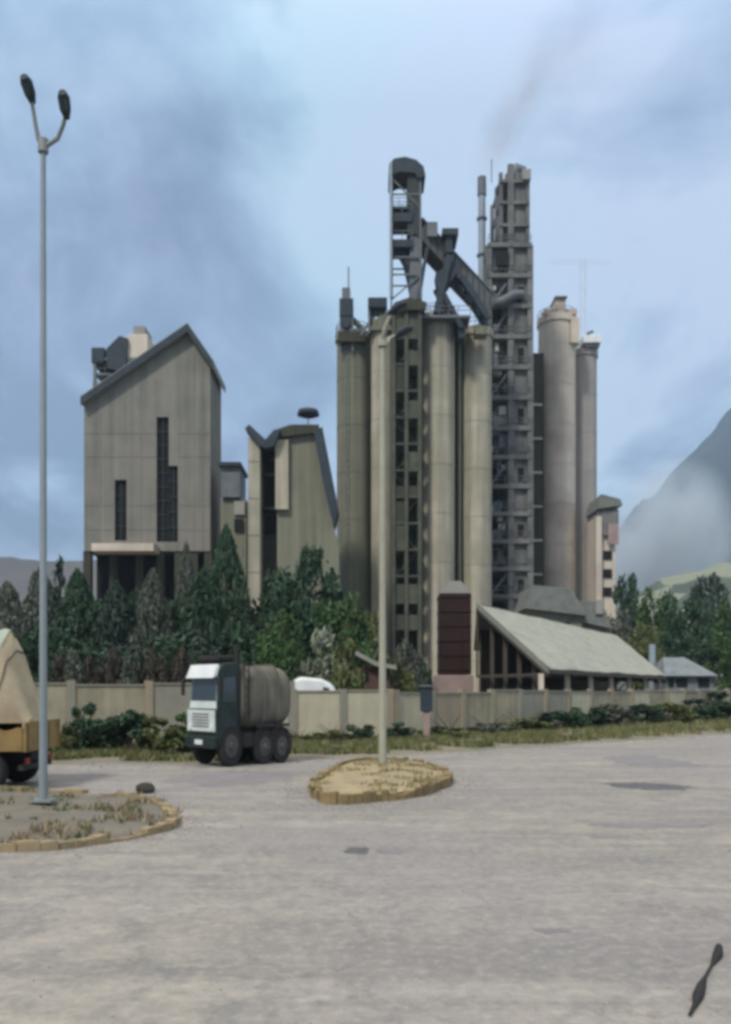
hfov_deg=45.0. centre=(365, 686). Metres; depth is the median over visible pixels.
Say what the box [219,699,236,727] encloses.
door
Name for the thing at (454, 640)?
storage hopper
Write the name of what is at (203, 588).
columnar tree
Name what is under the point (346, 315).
filter tower
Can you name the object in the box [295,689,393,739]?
boundary wall
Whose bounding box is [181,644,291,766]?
tanker lorry
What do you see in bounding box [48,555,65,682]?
conifer
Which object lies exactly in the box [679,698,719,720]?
bush
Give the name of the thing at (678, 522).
mountain
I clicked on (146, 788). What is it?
stone
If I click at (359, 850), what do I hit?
asphalt patch
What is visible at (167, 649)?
broadleaf tree
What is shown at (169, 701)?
boundary wall
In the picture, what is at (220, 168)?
sky
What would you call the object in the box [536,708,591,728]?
bush
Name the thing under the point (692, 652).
broadleaf tree
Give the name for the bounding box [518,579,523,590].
window
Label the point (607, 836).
asphalt patch
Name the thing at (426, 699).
meter box
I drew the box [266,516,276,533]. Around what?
window
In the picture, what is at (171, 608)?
broadleaf tree
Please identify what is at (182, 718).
bush
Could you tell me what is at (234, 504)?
cooler house
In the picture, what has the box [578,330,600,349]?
dust filter
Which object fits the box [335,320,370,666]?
silo
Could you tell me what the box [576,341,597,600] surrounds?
silo
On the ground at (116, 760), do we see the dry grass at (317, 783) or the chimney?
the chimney
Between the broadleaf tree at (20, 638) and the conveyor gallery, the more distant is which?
the conveyor gallery
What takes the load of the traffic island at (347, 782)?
on the traffic island kerb at (366, 796)
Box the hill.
[615,562,730,689]
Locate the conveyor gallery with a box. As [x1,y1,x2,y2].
[416,217,497,343]
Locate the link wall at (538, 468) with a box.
[533,353,543,585]
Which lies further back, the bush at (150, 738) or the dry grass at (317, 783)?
the bush at (150, 738)
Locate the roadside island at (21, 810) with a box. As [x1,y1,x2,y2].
[0,791,165,842]
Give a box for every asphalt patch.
[165,769,299,787]
[344,847,367,853]
[533,928,569,933]
[590,822,712,827]
[590,834,626,837]
[600,782,698,789]
[602,755,704,767]
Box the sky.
[0,0,730,565]
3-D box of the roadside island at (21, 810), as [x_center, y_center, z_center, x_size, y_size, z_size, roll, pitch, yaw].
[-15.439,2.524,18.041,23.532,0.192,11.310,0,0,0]
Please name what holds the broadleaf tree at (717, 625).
on the ground at (116, 760)
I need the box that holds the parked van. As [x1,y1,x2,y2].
[292,677,335,689]
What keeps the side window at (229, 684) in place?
in the tanker lorry at (237, 711)
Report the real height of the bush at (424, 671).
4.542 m
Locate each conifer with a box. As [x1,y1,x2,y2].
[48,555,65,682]
[221,566,254,656]
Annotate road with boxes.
[0,734,730,1023]
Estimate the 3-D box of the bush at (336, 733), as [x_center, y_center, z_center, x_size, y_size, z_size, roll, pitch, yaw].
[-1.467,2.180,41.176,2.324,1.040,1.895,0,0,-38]
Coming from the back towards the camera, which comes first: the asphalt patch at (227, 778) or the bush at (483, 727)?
the bush at (483, 727)
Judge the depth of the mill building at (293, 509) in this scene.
95.00 m
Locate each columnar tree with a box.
[0,579,31,641]
[17,567,58,642]
[52,567,96,653]
[89,579,138,670]
[115,588,157,655]
[129,567,172,666]
[172,540,197,633]
[176,566,231,653]
[203,523,250,641]
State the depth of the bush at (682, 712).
62.88 m
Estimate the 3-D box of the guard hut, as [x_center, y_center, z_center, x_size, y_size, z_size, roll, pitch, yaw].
[0.467,0.169,53.200,2.658,4.862,3.600,0,0,0]
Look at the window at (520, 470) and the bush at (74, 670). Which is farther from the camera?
the window at (520, 470)
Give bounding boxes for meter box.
[419,685,433,735]
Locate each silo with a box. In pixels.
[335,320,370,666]
[370,310,395,665]
[422,302,454,682]
[463,317,492,691]
[537,305,575,595]
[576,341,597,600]
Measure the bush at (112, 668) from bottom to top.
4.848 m
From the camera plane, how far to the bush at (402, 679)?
61.59 m
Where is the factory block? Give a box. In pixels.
[80,322,225,645]
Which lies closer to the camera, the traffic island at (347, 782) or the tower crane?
the traffic island at (347, 782)
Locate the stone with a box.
[136,782,154,793]
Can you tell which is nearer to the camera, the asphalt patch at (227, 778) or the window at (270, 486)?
the asphalt patch at (227, 778)
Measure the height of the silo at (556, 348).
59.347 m
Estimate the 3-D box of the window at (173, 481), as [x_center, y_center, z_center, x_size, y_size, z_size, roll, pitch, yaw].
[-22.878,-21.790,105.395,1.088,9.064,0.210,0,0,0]
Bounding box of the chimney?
[477,175,486,324]
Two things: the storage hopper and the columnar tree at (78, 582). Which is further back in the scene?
the storage hopper
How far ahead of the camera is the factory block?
105.00 m
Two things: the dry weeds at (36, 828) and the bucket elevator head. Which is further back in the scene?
the bucket elevator head
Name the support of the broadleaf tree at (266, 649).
on the ground at (116, 760)
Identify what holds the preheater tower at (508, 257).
on the ground at (116, 760)
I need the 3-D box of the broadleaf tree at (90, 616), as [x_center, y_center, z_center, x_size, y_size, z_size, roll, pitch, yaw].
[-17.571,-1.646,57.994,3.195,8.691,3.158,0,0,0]
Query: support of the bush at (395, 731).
on the ground at (116, 760)
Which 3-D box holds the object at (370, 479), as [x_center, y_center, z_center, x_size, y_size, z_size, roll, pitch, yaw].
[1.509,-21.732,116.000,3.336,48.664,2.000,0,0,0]
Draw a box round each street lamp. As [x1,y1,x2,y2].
[20,73,70,802]
[373,301,412,763]
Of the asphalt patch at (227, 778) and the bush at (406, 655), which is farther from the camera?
the bush at (406, 655)
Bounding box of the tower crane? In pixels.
[555,260,610,334]
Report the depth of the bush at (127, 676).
44.11 m
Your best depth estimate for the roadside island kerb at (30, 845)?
14.86 m
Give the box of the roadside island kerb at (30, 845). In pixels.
[0,785,180,851]
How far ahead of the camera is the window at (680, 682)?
83.90 m
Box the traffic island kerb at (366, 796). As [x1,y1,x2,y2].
[309,756,452,804]
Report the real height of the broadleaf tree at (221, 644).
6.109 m
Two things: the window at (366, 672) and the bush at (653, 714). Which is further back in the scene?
the bush at (653, 714)
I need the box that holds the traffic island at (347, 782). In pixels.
[316,760,441,793]
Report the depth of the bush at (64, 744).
33.10 m
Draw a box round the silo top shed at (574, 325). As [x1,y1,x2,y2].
[542,296,578,347]
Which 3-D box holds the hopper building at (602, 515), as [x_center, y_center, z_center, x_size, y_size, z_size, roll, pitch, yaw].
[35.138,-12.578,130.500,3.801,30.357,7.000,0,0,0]
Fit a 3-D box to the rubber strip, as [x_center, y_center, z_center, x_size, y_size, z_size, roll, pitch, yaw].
[3.025,2.570,7.815,0.104,0.094,2.032,0,0,28]
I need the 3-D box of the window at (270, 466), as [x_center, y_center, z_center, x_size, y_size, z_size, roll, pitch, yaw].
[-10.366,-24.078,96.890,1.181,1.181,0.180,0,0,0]
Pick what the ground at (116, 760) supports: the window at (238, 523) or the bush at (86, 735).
the bush at (86, 735)
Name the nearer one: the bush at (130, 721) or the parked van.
the bush at (130, 721)
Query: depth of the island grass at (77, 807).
17.91 m
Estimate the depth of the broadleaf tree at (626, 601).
119.16 m
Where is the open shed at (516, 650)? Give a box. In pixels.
[474,602,665,691]
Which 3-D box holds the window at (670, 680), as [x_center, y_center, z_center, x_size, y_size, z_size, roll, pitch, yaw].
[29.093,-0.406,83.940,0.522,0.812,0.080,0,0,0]
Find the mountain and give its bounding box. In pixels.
[615,408,730,608]
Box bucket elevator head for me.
[388,157,425,307]
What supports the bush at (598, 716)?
on the ground at (116, 760)
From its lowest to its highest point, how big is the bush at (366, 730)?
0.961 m
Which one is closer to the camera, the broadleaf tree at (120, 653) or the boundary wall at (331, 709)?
the boundary wall at (331, 709)
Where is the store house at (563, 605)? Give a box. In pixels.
[514,585,611,632]
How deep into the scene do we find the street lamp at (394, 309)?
27.92 m
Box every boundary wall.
[34,680,294,742]
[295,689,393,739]
[394,689,730,736]
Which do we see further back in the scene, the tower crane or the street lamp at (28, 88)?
the tower crane
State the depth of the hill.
969.42 m
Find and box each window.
[115,480,126,540]
[157,418,169,541]
[169,466,177,541]
[222,677,235,702]
[234,519,243,530]
[266,462,274,472]
[266,482,274,505]
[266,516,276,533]
[361,671,367,680]
[518,348,523,362]
[518,408,523,422]
[518,468,523,480]
[518,524,523,535]
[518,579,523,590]
[603,551,611,558]
[603,569,611,577]
[603,587,611,595]
[668,678,673,686]
[676,678,687,686]
[698,678,708,686]
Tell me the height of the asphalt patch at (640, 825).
0.001 m
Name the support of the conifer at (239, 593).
on the ground at (116, 760)
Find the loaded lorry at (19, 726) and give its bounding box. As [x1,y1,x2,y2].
[0,628,59,784]
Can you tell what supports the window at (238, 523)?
in the cooler house at (234, 504)
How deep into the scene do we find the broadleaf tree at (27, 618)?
70.03 m
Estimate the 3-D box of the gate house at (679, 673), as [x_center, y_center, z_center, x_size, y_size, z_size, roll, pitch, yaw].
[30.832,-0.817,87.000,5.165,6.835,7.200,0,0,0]
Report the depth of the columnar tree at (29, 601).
65.19 m
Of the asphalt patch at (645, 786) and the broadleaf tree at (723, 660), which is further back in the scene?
the broadleaf tree at (723, 660)
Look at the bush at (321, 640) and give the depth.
50.79 m
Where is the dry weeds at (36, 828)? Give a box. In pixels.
[0,788,183,846]
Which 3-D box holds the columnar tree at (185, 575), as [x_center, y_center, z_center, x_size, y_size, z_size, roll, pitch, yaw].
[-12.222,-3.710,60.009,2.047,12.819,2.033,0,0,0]
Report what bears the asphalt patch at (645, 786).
on the road
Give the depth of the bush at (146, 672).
44.40 m
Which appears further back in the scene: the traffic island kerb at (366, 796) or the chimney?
the chimney
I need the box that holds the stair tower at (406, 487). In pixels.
[389,297,426,677]
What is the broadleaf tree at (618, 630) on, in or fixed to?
on the ground at (116, 760)
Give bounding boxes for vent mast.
[297,407,318,423]
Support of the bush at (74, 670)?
on the ground at (116, 760)
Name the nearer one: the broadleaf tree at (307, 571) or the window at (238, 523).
the broadleaf tree at (307, 571)
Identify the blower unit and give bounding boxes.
[360,297,391,339]
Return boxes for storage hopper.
[433,581,472,691]
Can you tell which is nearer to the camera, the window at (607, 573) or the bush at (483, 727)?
the bush at (483, 727)
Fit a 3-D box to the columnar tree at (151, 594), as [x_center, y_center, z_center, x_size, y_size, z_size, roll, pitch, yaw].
[-13.326,-2.442,54.925,2.799,10.284,2.781,0,0,0]
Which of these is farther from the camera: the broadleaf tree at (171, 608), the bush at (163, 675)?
the broadleaf tree at (171, 608)
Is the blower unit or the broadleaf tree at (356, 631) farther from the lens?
the blower unit
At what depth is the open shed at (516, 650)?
69.16 m
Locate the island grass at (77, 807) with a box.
[0,784,142,840]
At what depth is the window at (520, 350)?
118.03 m
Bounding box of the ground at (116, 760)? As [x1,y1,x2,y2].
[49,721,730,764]
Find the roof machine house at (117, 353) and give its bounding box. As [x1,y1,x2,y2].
[91,326,153,387]
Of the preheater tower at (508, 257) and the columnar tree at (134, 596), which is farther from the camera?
the preheater tower at (508, 257)
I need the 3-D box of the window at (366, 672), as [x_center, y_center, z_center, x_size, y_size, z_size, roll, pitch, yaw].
[-0.072,-0.646,51.945,0.431,0.575,0.090,0,0,0]
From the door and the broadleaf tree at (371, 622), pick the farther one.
the broadleaf tree at (371, 622)
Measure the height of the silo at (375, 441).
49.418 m
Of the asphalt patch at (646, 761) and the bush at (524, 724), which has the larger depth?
the bush at (524, 724)
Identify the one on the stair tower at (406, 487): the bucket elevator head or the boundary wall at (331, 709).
the bucket elevator head
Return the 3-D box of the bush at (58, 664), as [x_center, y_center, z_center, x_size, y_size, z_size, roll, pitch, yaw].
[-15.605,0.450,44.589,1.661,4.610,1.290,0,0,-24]
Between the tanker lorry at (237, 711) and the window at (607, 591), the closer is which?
the tanker lorry at (237, 711)
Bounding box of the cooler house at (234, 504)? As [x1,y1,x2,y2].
[219,462,247,621]
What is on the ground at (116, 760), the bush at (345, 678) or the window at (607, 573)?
the bush at (345, 678)
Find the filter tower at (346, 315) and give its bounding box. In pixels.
[338,267,367,351]
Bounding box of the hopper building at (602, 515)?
[586,494,622,626]
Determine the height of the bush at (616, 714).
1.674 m
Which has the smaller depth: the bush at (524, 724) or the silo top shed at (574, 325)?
the bush at (524, 724)
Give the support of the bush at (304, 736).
on the ground at (116, 760)
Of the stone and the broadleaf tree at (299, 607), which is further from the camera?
the broadleaf tree at (299, 607)
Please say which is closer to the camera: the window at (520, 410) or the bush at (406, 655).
the bush at (406, 655)
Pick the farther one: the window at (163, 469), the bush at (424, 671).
the window at (163, 469)
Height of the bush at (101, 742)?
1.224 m
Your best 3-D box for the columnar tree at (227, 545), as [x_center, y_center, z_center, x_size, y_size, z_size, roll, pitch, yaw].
[-9.717,-4.518,62.063,3.614,14.435,3.479,0,0,0]
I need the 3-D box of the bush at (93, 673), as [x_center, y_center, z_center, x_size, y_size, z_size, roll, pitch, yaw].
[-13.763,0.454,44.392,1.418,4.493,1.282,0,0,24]
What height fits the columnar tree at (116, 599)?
9.614 m
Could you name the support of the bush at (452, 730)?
on the ground at (116, 760)
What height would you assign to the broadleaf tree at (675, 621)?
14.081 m
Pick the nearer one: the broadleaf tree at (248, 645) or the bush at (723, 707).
the broadleaf tree at (248, 645)
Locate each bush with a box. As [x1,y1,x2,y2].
[47,650,66,682]
[47,724,76,752]
[61,702,100,750]
[63,648,84,683]
[83,653,106,683]
[88,729,117,749]
[96,708,153,749]
[100,646,120,683]
[115,650,139,683]
[132,715,183,751]
[137,648,157,683]
[155,653,178,682]
[163,712,191,752]
[169,645,197,682]
[285,726,314,740]
[289,625,349,681]
[311,724,354,740]
[327,662,347,681]
[328,637,365,689]
[346,724,375,740]
[377,722,417,738]
[390,658,415,691]
[394,638,426,689]
[416,664,434,691]
[418,713,474,737]
[467,713,510,732]
[499,711,554,731]
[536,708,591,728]
[569,706,609,727]
[600,703,634,724]
[628,703,667,722]
[654,702,697,721]
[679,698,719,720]
[705,691,730,718]
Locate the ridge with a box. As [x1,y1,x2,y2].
[0,557,96,639]
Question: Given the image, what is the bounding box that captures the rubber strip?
[688,943,722,1015]
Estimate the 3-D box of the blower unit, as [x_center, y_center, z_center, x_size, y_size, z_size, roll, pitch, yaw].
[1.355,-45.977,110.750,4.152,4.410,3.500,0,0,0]
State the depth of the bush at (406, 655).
69.47 m
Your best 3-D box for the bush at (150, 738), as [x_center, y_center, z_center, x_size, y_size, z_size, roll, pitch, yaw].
[-8.029,1.881,34.189,2.241,1.651,1.821,0,0,0]
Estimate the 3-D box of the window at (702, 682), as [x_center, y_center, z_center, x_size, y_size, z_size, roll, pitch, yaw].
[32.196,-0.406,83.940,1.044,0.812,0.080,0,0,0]
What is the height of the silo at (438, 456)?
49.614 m
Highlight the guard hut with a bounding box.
[355,651,395,689]
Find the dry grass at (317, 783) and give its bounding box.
[307,756,453,792]
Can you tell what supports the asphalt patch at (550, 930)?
on the road
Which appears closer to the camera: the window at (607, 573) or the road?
the road
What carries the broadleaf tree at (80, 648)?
on the ground at (116, 760)
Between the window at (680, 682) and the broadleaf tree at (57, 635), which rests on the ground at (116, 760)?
the broadleaf tree at (57, 635)
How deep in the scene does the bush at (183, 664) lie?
44.24 m
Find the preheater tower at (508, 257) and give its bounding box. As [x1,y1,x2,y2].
[484,159,532,611]
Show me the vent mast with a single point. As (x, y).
(308, 413)
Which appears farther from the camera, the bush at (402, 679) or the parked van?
the bush at (402, 679)
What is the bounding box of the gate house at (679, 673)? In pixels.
[647,644,717,690]
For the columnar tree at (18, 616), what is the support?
on the ground at (116, 760)
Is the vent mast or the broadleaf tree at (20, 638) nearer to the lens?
the broadleaf tree at (20, 638)
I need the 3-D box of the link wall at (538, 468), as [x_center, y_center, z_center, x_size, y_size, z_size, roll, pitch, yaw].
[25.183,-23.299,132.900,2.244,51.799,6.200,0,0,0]
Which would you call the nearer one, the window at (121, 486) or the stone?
the stone
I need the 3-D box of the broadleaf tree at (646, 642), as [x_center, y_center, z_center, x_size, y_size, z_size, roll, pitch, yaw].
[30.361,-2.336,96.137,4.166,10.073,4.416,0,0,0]
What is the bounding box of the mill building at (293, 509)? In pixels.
[245,424,340,653]
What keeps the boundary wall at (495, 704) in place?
on the ground at (116, 760)
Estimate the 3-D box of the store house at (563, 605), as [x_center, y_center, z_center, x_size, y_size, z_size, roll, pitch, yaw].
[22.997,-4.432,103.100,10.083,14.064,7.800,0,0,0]
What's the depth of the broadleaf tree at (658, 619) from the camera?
111.22 m
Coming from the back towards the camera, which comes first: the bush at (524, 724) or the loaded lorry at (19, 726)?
the bush at (524, 724)
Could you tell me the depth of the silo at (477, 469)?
110.36 m
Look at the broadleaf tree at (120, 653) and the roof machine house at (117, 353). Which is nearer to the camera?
the broadleaf tree at (120, 653)
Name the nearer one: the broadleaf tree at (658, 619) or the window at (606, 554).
the broadleaf tree at (658, 619)
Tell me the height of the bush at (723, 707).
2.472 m
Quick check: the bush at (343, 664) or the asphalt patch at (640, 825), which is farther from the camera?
the bush at (343, 664)
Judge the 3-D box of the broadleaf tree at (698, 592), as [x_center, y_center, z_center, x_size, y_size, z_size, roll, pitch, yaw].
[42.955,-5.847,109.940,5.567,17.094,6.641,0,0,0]
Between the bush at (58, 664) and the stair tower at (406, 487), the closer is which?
the bush at (58, 664)
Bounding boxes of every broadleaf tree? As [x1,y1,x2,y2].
[2,598,37,634]
[13,632,48,675]
[20,619,72,682]
[37,636,110,682]
[75,595,119,662]
[94,641,166,680]
[131,630,200,674]
[155,591,184,650]
[182,626,244,664]
[225,619,294,680]
[245,564,326,670]
[255,609,304,679]
[285,542,352,659]
[309,591,375,672]
[333,607,390,666]
[605,607,640,689]
[612,572,651,688]
[628,620,664,689]
[634,586,677,656]
[659,591,710,659]
[671,626,720,687]
[688,572,730,688]
[702,631,730,689]
[709,598,730,678]
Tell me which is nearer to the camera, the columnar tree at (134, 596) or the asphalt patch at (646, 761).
the asphalt patch at (646, 761)

